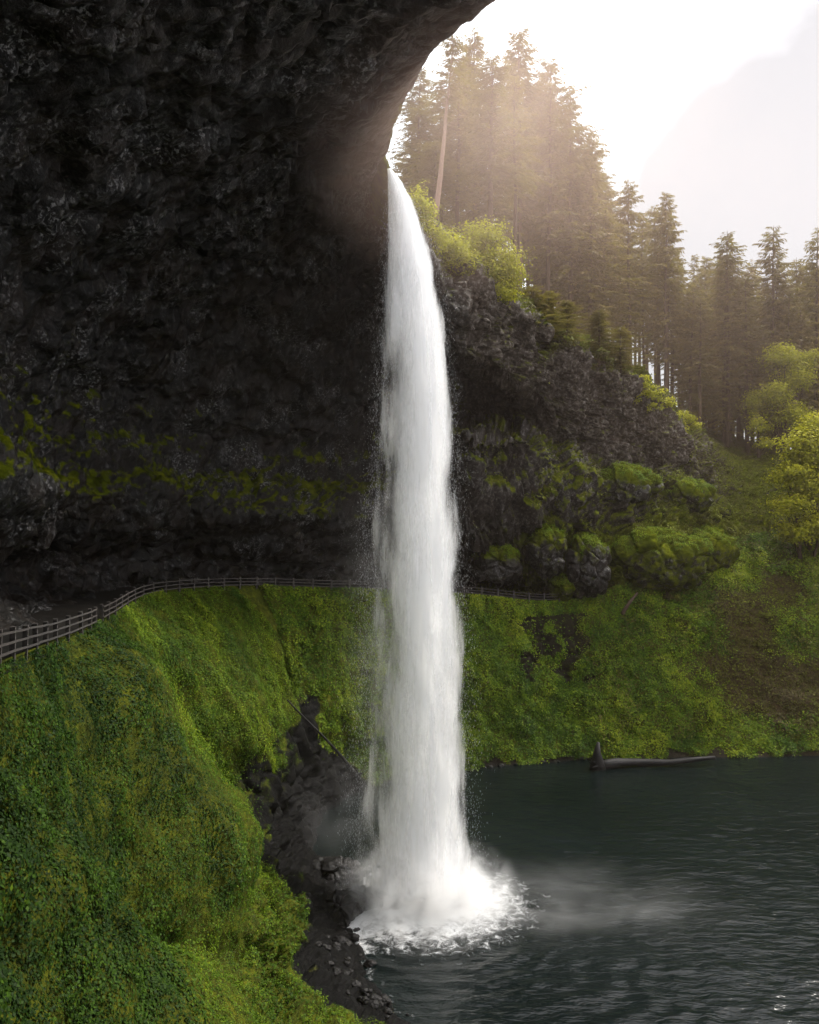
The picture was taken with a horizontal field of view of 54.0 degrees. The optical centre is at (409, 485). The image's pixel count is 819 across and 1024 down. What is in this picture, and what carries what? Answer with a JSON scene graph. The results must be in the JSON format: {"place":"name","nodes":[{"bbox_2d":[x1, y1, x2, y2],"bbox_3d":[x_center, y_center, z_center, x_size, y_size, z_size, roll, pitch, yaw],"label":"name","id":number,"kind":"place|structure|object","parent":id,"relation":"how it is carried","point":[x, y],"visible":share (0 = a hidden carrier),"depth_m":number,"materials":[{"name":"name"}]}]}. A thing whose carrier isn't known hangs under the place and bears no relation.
{"place":"outdoors","nodes":[
{"label":"outdoors","id":0,"kind":"place"},
{"bbox_2d":[1,582,612,676],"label":"path","id":1,"kind":"structure","parent":0,"point":[60,612],"depth_m":57.63,"materials":[{"name":"grey"}]},
{"bbox_2d":[0,607,96,672],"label":"rail fence","id":2,"kind":"object","parent":1,"relation":"on","point":[12,642],"visible":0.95,"depth_m":31.41,"materials":[{"name":"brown wood"}]},
{"bbox_2d":[0,0,818,629],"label":"cliff","id":3,"kind":"structure","parent":0,"point":[194,220],"depth_m":67.06,"materials":[{"name":"black stone"}]},
{"bbox_2d":[406,177,456,255],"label":"bush","id":4,"kind":"object","parent":3,"relation":"on","point":[424,207],"visible":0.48,"depth_m":73.82,"materials":[{"name":"green plant"}]},
{"bbox_2d":[438,225,487,277],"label":"bush","id":5,"kind":"object","parent":3,"relation":"on","point":[454,249],"visible":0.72,"depth_m":78.86,"materials":[{"name":"green plant"}]},
{"bbox_2d":[452,214,536,303],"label":"bush","id":6,"kind":"object","parent":3,"relation":"on","point":[506,269],"visible":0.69,"depth_m":85.24,"materials":[{"name":"green plant"}]},
{"bbox_2d":[467,543,522,586],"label":"mossy boulder","id":7,"kind":"object","parent":3,"relation":"on","point":[498,565],"visible":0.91,"depth_m":96.45,"materials":[{"name":"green stone"}]},
{"bbox_2d":[521,285,565,329],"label":"conifer","id":8,"kind":"object","parent":3,"relation":"on","point":[533,290],"visible":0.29,"depth_m":95.67,"materials":[{"name":"green plant"}]},
{"bbox_2d":[523,519,567,581],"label":"mossy boulder","id":9,"kind":"object","parent":3,"relation":"on","point":[544,548],"visible":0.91,"depth_m":97.00,"materials":[{"name":"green stone"}]},
{"bbox_2d":[539,290,580,345],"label":"conifer","id":10,"kind":"object","parent":3,"relation":"on","point":[553,318],"visible":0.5,"depth_m":97.54,"materials":[{"name":"green plant"}]},
{"bbox_2d":[544,325,577,353],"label":"bush","id":11,"kind":"object","parent":3,"relation":"on","point":[564,344],"visible":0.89,"depth_m":97.21,"materials":[{"name":"green plant"}]},
{"bbox_2d":[556,300,592,344],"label":"conifer","id":12,"kind":"object","parent":3,"relation":"on","point":[569,309],"visible":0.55,"depth_m":100.88,"materials":[{"name":"green plant"}]},
{"bbox_2d":[565,531,611,598],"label":"mossy boulder","id":13,"kind":"object","parent":3,"relation":"on","point":[588,558],"visible":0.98,"depth_m":99.02,"materials":[{"name":"grey stone"}]},
{"bbox_2d":[577,309,626,360],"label":"conifer","id":14,"kind":"object","parent":3,"relation":"on","point":[600,322],"visible":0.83,"depth_m":105.64,"materials":[{"name":"green plant"}]},
{"bbox_2d":[591,347,616,369],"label":"bush","id":15,"kind":"object","parent":3,"relation":"on","point":[602,355],"visible":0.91,"depth_m":103.48,"materials":[{"name":"green plant"}]},
{"bbox_2d":[593,327,650,374],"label":"conifer","id":16,"kind":"object","parent":3,"relation":"on","point":[627,352],"visible":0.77,"depth_m":108.66,"materials":[{"name":"green plant"}]},
{"bbox_2d":[600,461,664,504],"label":"mossy boulder","id":17,"kind":"object","parent":3,"relation":"on","point":[637,483],"visible":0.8,"depth_m":104.36,"materials":[{"name":"green plant"}]},
{"bbox_2d":[632,374,659,403],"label":"bush","id":18,"kind":"object","parent":3,"relation":"on","point":[650,393],"visible":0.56,"depth_m":110.39,"materials":[{"name":"green plant"}]},
{"bbox_2d":[646,388,676,411],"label":"bush","id":19,"kind":"object","parent":3,"relation":"on","point":[667,403],"visible":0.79,"depth_m":112.20,"materials":[{"name":"green plant"}]},
{"bbox_2d":[660,476,716,513],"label":"mossy boulder","id":20,"kind":"object","parent":3,"relation":"on","point":[695,495],"visible":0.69,"depth_m":109.97,"materials":[{"name":"green plant"}]},
{"bbox_2d":[676,410,704,432],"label":"bush","id":21,"kind":"object","parent":3,"relation":"on","point":[688,421],"visible":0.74,"depth_m":117.44,"materials":[{"name":"green plant"}]},
{"bbox_2d":[742,411,778,457],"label":"maple tree","id":22,"kind":"object","parent":3,"relation":"on","point":[758,428],"visible":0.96,"depth_m":129.39,"materials":[{"name":"green plant"}]},
{"bbox_2d":[0,530,818,1023],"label":"terrain","id":23,"kind":"structure","parent":0,"point":[312,786],"depth_m":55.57,"materials":[{"name":"green plant"}]},
{"bbox_2d":[287,699,361,780],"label":"fallen log","id":24,"kind":"object","parent":23,"relation":"on","point":[355,773],"visible":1,"depth_m":76.31,"materials":[{"name":"wood"}]},
{"bbox_2d":[100,577,559,622],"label":"rail fence","id":25,"kind":"object","parent":23,"relation":"on","point":[165,589],"visible":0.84,"depth_m":77.72,"materials":[{"name":"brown wood"}]},
{"bbox_2d":[312,855,363,888],"bbox_3d":[-6.212,30.294,62.815,5.327,2.783,3.886,0,0,0],"label":"shore boulder","id":26,"kind":"object","parent":23,"relation":"on","point":[329,867],"visible":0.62,"depth_m":61.80,"materials":[{"name":"stone"}]},
{"bbox_2d":[326,889,361,921],"bbox_3d":[-5.083,30.413,58.030,3.410,2.064,3.037,0,0,0],"label":"shore boulder","id":27,"kind":"object","parent":23,"relation":"on","point":[344,903],"visible":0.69,"depth_m":57.41,"materials":[{"name":"stone"}]},
{"bbox_2d":[345,885,386,912],"bbox_3d":[-3.546,30.877,59.517,3.744,2.176,2.530,0,0,0],"label":"shore boulder","id":28,"kind":"object","parent":23,"relation":"on","point":[370,900],"visible":0.42,"depth_m":59.14,"materials":[{"name":"stone"}]},
{"bbox_2d":[363,999,378,1009],"bbox_3d":[-2.230,30.061,46.489,0.952,0.618,0.786,0,0,0],"label":"shore rock","id":29,"kind":"object","parent":23,"relation":"on","point":[374,1004],"visible":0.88,"depth_m":46.33,"materials":[{"name":"stone"}]},
{"bbox_2d":[259,529,818,785],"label":"ground cover","id":30,"kind":"object","parent":23,"relation":"on","point":[542,711],"visible":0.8,"depth_m":93.06,"materials":[{"name":"green plant"}]},
{"bbox_2d":[548,573,575,601],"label":"mossy boulder","id":31,"kind":"object","parent":23,"relation":"on","point":[561,587],"visible":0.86,"depth_m":99.86,"materials":[{"name":"plant"}]},
{"bbox_2d":[410,195,818,741],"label":"undergrowth","id":32,"kind":"object","parent":23,"relation":"on","point":[753,603],"visible":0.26,"depth_m":100.40,"materials":[{"name":"green plant"}]},
{"bbox_2d":[609,526,714,591],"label":"mossy boulder","id":33,"kind":"object","parent":23,"relation":"on","point":[654,558],"visible":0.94,"depth_m":101.34,"materials":[{"name":"green plant"}]},
{"bbox_2d":[658,587,682,600],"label":"bush","id":34,"kind":"object","parent":23,"relation":"on","point":[670,596],"visible":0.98,"depth_m":102.57,"materials":[{"name":"green plant"}]},
{"bbox_2d":[687,526,739,570],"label":"mossy boulder","id":35,"kind":"object","parent":23,"relation":"on","point":[725,553],"visible":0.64,"depth_m":105.41,"materials":[{"name":"plant"}]},
{"bbox_2d":[755,611,786,625],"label":"bush","id":36,"kind":"object","parent":23,"relation":"on","point":[767,615],"visible":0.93,"depth_m":101.09,"materials":[{"name":"green plant"}]},
{"bbox_2d":[758,409,818,558],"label":"maple tree","id":37,"kind":"object","parent":23,"relation":"on","point":[807,530],"visible":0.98,"depth_m":104.07,"materials":[{"name":"green plant"}]},
{"bbox_2d":[394,66,443,191],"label":"conifer","id":38,"kind":"object","parent":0,"point":[422,92],"visible":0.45,"depth_m":109.76,"materials":[{"name":"green plant"}]},
{"bbox_2d":[368,168,473,898],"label":"waterfall","id":39,"kind":"structure","parent":0,"point":[422,836],"depth_m":60.02,"materials":[{"name":"white liquid"}]},
{"bbox_2d":[312,756,818,1023],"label":"water","id":40,"kind":"structure","parent":0,"point":[685,893],"depth_m":59.87,"materials":[{"name":"liquid"}]},
{"bbox_2d":[339,176,506,901],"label":"water drops","id":41,"kind":"object","parent":40,"relation":"on","point":[384,585],"visible":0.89,"depth_m":60.96,"materials":[{"name":"white"}]},
{"bbox_2d":[589,742,715,770],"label":"fallen log","id":42,"kind":"object","parent":40,"relation":"on","point":[598,763],"visible":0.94,"depth_m":88.36,"materials":[{"name":"wood"}]},
{"bbox_2d":[390,205,781,455],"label":"hills","id":43,"kind":"structure","parent":0,"point":[740,448],"depth_m":138.19,"materials":[{"name":"plant"}]},
{"bbox_2d":[387,105,462,201],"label":"conifer","id":44,"kind":"object","parent":43,"relation":"on","point":[412,146],"visible":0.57,"depth_m":104.68,"materials":[{"name":"green plant"}]},
{"bbox_2d":[404,138,466,238],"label":"conifer","id":45,"kind":"object","parent":43,"relation":"on","point":[448,225],"visible":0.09,"depth_m":119.04,"materials":[{"name":"green plant"}]},
{"bbox_2d":[404,140,468,209],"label":"conifer","id":46,"kind":"object","parent":43,"relation":"on","point":[432,180],"visible":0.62,"depth_m":99.79,"materials":[{"name":"green plant"}]},
{"bbox_2d":[402,97,474,225],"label":"conifer","id":47,"kind":"object","parent":43,"relation":"on","point":[451,170],"visible":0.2,"depth_m":108.10,"materials":[{"name":"green plant"}]},
{"bbox_2d":[418,34,482,218],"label":"conifer","id":48,"kind":"object","parent":43,"relation":"on","point":[446,111],"visible":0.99,"depth_m":91.95,"materials":[{"name":"green plant"}]},
{"bbox_2d":[409,61,501,232],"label":"conifer","id":49,"kind":"object","parent":43,"relation":"on","point":[458,120],"visible":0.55,"depth_m":106.95,"materials":[{"name":"green plant"}]},
{"bbox_2d":[444,108,513,246],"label":"conifer","id":50,"kind":"object","parent":43,"relation":"on","point":[460,226],"visible":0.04,"depth_m":123.49,"materials":[{"name":"green plant"}]},
{"bbox_2d":[444,26,524,242],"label":"conifer","id":51,"kind":"object","parent":43,"relation":"on","point":[476,46],"visible":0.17,"depth_m":115.51,"materials":[{"name":"green plant"}]},
{"bbox_2d":[452,53,541,260],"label":"conifer","id":52,"kind":"object","parent":43,"relation":"on","point":[489,113],"visible":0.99,"depth_m":100.17,"materials":[{"name":"green plant"}]},
{"bbox_2d":[461,122,534,254],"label":"conifer","id":53,"kind":"object","parent":43,"relation":"on","point":[497,216],"visible":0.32,"depth_m":112.10,"materials":[{"name":"green plant"}]},
{"bbox_2d":[481,54,514,254],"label":"conifer","id":54,"kind":"object","parent":43,"relation":"on","point":[506,60],"visible":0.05,"depth_m":138.10,"materials":[{"name":"green plant"}]},
{"bbox_2d":[499,255,528,297],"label":"conifer","id":55,"kind":"object","parent":43,"relation":"on","point":[517,282],"visible":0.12,"depth_m":90.19,"materials":[{"name":"green plant"}]},
{"bbox_2d":[497,80,540,292],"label":"conifer","id":56,"kind":"object","parent":43,"relation":"on","point":[530,277],"visible":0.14,"depth_m":135.76,"materials":[{"name":"green plant"}]},
{"bbox_2d":[485,74,553,258],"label":"conifer","id":57,"kind":"object","parent":43,"relation":"on","point":[514,99],"visible":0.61,"depth_m":104.43,"materials":[{"name":"green plant"}]},
{"bbox_2d":[479,55,561,279],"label":"conifer","id":58,"kind":"object","parent":43,"relation":"on","point":[504,214],"visible":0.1,"depth_m":134.63,"materials":[{"name":"green plant"}]},
{"bbox_2d":[496,25,558,286],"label":"conifer","id":59,"kind":"object","parent":43,"relation":"on","point":[523,69],"visible":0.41,"depth_m":119.84,"materials":[{"name":"green plant"}]},
{"bbox_2d":[507,77,578,304],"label":"conifer","id":60,"kind":"object","parent":43,"relation":"on","point":[542,282],"visible":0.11,"depth_m":134.68,"materials":[{"name":"green plant"}]},
{"bbox_2d":[496,54,597,304],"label":"conifer","id":61,"kind":"object","parent":43,"relation":"on","point":[551,115],"visible":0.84,"depth_m":121.84,"materials":[{"name":"green plant"}]},
{"bbox_2d":[501,108,595,306],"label":"conifer","id":62,"kind":"object","parent":43,"relation":"on","point":[534,168],"visible":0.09,"depth_m":129.73,"materials":[{"name":"green plant"}]},
{"bbox_2d":[525,150,589,311],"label":"conifer","id":63,"kind":"object","parent":43,"relation":"on","point":[554,273],"visible":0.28,"depth_m":126.93,"materials":[{"name":"green plant"}]},
{"bbox_2d":[545,170,605,301],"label":"conifer","id":64,"kind":"object","parent":43,"relation":"on","point":[581,218],"visible":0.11,"depth_m":128.77,"materials":[{"name":"green plant"}]},
{"bbox_2d":[532,87,622,329],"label":"conifer","id":65,"kind":"object","parent":43,"relation":"on","point":[564,270],"visible":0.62,"depth_m":124.60,"materials":[{"name":"green plant"}]},
{"bbox_2d":[529,134,637,336],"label":"conifer","id":66,"kind":"object","parent":43,"relation":"on","point":[596,214],"visible":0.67,"depth_m":126.36,"materials":[{"name":"green plant"}]},
{"bbox_2d":[579,165,625,312],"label":"conifer","id":67,"kind":"object","parent":43,"relation":"on","point":[603,187],"visible":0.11,"depth_m":131.14,"materials":[{"name":"green plant"}]},
{"bbox_2d":[559,210,646,341],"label":"conifer","id":68,"kind":"object","parent":43,"relation":"on","point":[610,261],"visible":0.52,"depth_m":127.73,"materials":[{"name":"green plant"}]},
{"bbox_2d":[596,184,627,327],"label":"conifer","id":69,"kind":"object","parent":43,"relation":"on","point":[609,189],"visible":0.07,"depth_m":143.80,"materials":[{"name":"green plant"}]},
{"bbox_2d":[566,225,665,318],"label":"conifer","id":70,"kind":"object","parent":43,"relation":"on","point":[610,269],"visible":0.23,"depth_m":128.02,"materials":[{"name":"green plant"}]},
{"bbox_2d":[602,172,638,299],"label":"conifer","id":71,"kind":"object","parent":43,"relation":"on","point":[619,195],"visible":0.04,"depth_m":148.00,"materials":[{"name":"green plant"}]},
{"bbox_2d":[608,261,653,357],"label":"conifer","id":72,"kind":"object","parent":43,"relation":"on","point":[634,310],"visible":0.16,"depth_m":139.96,"materials":[{"name":"green plant"}]},
{"bbox_2d":[607,180,666,364],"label":"conifer","id":73,"kind":"object","parent":43,"relation":"on","point":[627,202],"visible":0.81,"depth_m":131.90,"materials":[{"name":"green plant"}]},
{"bbox_2d":[609,219,664,370],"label":"conifer","id":74,"kind":"object","parent":43,"relation":"on","point":[647,361],"visible":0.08,"depth_m":164.39,"materials":[{"name":"green plant"}]},
{"bbox_2d":[627,260,655,369],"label":"conifer","id":75,"kind":"object","parent":43,"relation":"on","point":[643,347],"visible":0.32,"depth_m":140.71,"materials":[{"name":"green plant"}]},
{"bbox_2d":[632,213,654,365],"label":"conifer","id":76,"kind":"object","parent":43,"relation":"on","point":[645,224],"visible":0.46,"depth_m":146.21,"materials":[{"name":"green plant"}]},
{"bbox_2d":[639,204,665,386],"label":"conifer","id":77,"kind":"object","parent":43,"relation":"on","point":[650,213],"visible":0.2,"depth_m":161.56,"materials":[{"name":"green plant"}]},
{"bbox_2d":[638,244,686,385],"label":"conifer","id":78,"kind":"object","parent":43,"relation":"on","point":[658,367],"visible":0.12,"depth_m":141.82,"materials":[{"name":"green plant"}]},
{"bbox_2d":[647,294,684,406],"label":"conifer","id":79,"kind":"object","parent":43,"relation":"on","point":[674,366],"visible":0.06,"depth_m":153.49,"materials":[{"name":"green plant"}]},
{"bbox_2d":[639,215,695,391],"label":"conifer","id":80,"kind":"object","parent":43,"relation":"on","point":[674,317],"visible":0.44,"depth_m":136.26,"materials":[{"name":"green plant"}]},
{"bbox_2d":[639,254,700,398],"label":"conifer","id":81,"kind":"object","parent":43,"relation":"on","point":[672,363],"visible":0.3,"depth_m":138.04,"materials":[{"name":"green plant"}]},
{"bbox_2d":[631,192,713,389],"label":"conifer","id":82,"kind":"object","parent":43,"relation":"on","point":[661,254],"visible":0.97,"depth_m":133.71,"materials":[{"name":"green plant"}]},
{"bbox_2d":[656,289,731,420],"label":"conifer","id":83,"kind":"object","parent":43,"relation":"on","point":[690,394],"visible":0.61,"depth_m":136.58,"materials":[{"name":"green plant"}]},
{"bbox_2d":[684,254,709,291],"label":"conifer","id":84,"kind":"object","parent":43,"relation":"on","point":[695,259],"visible":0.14,"depth_m":164.11,"materials":[{"name":"green plant"}]},
{"bbox_2d":[669,298,726,426],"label":"conifer","id":85,"kind":"object","parent":43,"relation":"on","point":[702,357],"visible":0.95,"depth_m":133.47,"materials":[{"name":"green plant"}]},
{"bbox_2d":[687,256,715,428],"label":"conifer","id":86,"kind":"object","parent":43,"relation":"on","point":[706,260],"visible":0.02,"depth_m":167.53,"materials":[{"name":"green plant"}]},
{"bbox_2d":[674,290,736,421],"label":"conifer","id":87,"kind":"object","parent":43,"relation":"on","point":[701,298],"visible":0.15,"depth_m":140.98,"materials":[{"name":"green plant"}]},
{"bbox_2d":[661,286,751,426],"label":"conifer","id":88,"kind":"object","parent":43,"relation":"on","point":[706,293],"visible":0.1,"depth_m":145.29,"materials":[{"name":"green plant"}]},
{"bbox_2d":[676,268,743,426],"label":"conifer","id":89,"kind":"object","parent":43,"relation":"on","point":[699,278],"visible":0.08,"depth_m":150.18,"materials":[{"name":"green plant"}]},
{"bbox_2d":[685,254,761,443],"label":"conifer","id":90,"kind":"object","parent":43,"relation":"on","point":[723,418],"visible":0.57,"depth_m":138.21,"materials":[{"name":"green plant"}]},
{"bbox_2d":[703,258,743,430],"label":"conifer","id":91,"kind":"object","parent":43,"relation":"on","point":[710,271],"visible":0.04,"depth_m":148.92,"materials":[{"name":"green plant"}]},
{"bbox_2d":[692,231,762,447],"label":"conifer","id":92,"kind":"object","parent":43,"relation":"on","point":[731,247],"visible":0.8,"depth_m":137.36,"materials":[{"name":"green plant"}]},
{"bbox_2d":[712,276,787,452],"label":"conifer","id":93,"kind":"object","parent":43,"relation":"on","point":[744,316],"visible":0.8,"depth_m":136.44,"materials":[{"name":"green plant"}]},
{"bbox_2d":[705,278,795,439],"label":"conifer","id":94,"kind":"object","parent":43,"relation":"on","point":[739,424],"visible":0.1,"depth_m":143.59,"materials":[{"name":"green plant"}]},
{"bbox_2d":[739,260,765,440],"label":"conifer","id":95,"kind":"object","parent":43,"relation":"on","point":[752,273],"visible":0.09,"depth_m":161.36,"materials":[{"name":"green plant"}]},
{"bbox_2d":[743,290,763,441],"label":"conifer","id":96,"kind":"object","parent":43,"relation":"on","point":[758,291],"visible":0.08,"depth_m":146.88,"materials":[{"name":"green plant"}]},
{"bbox_2d":[740,301,802,414],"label":"conifer","id":97,"kind":"object","parent":43,"relation":"on","point":[775,326],"visible":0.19,"depth_m":140.50,"materials":[{"name":"green plant"}]},
{"bbox_2d":[732,226,818,448],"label":"conifer","id":98,"kind":"object","parent":43,"relation":"on","point":[777,270],"visible":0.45,"depth_m":139.04,"materials":[{"name":"green plant"}]},
{"bbox_2d":[734,263,818,447],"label":"conifer","id":99,"kind":"object","parent":43,"relation":"on","point":[780,307],"visible":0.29,"depth_m":140.29,"materials":[{"name":"green plant"}]},
{"bbox_2d":[735,338,818,448],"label":"maple tree","id":100,"kind":"object","parent":43,"relation":"on","point":[755,403],"visible":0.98,"depth_m":131.03,"materials":[{"name":"green plant"}]},
{"bbox_2d":[765,291,806,452],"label":"conifer","id":101,"kind":"object","parent":43,"relation":"on","point":[785,334],"visible":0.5,"depth_m":137.13,"materials":[{"name":"green plant"}]},
{"bbox_2d":[787,257,808,435],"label":"conifer","id":102,"kind":"object","parent":43,"relation":"on","point":[795,272],"visible":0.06,"depth_m":167.71,"materials":[{"name":"green plant"}]},
{"bbox_2d":[790,265,812,445],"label":"conifer","id":103,"kind":"object","parent":43,"relation":"on","point":[802,281],"visible":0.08,"depth_m":165.27,"materials":[{"name":"green plant"}]},
{"bbox_2d":[786,309,818,445],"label":"conifer","id":104,"kind":"object","parent":43,"relation":"on","point":[802,336],"visible":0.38,"depth_m":136.91,"materials":[{"name":"green plant"}]},
{"bbox_2d":[789,228,818,446],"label":"conifer","id":105,"kind":"object","parent":43,"relation":"on","point":[812,289],"visible":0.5,"depth_m":141.68,"materials":[{"name":"green plant"}]},
{"bbox_2d":[386,0,818,449],"label":"sky","id":106,"kind":"structure","parent":0,"point":[711,105],"materials":[{"name":"white"}]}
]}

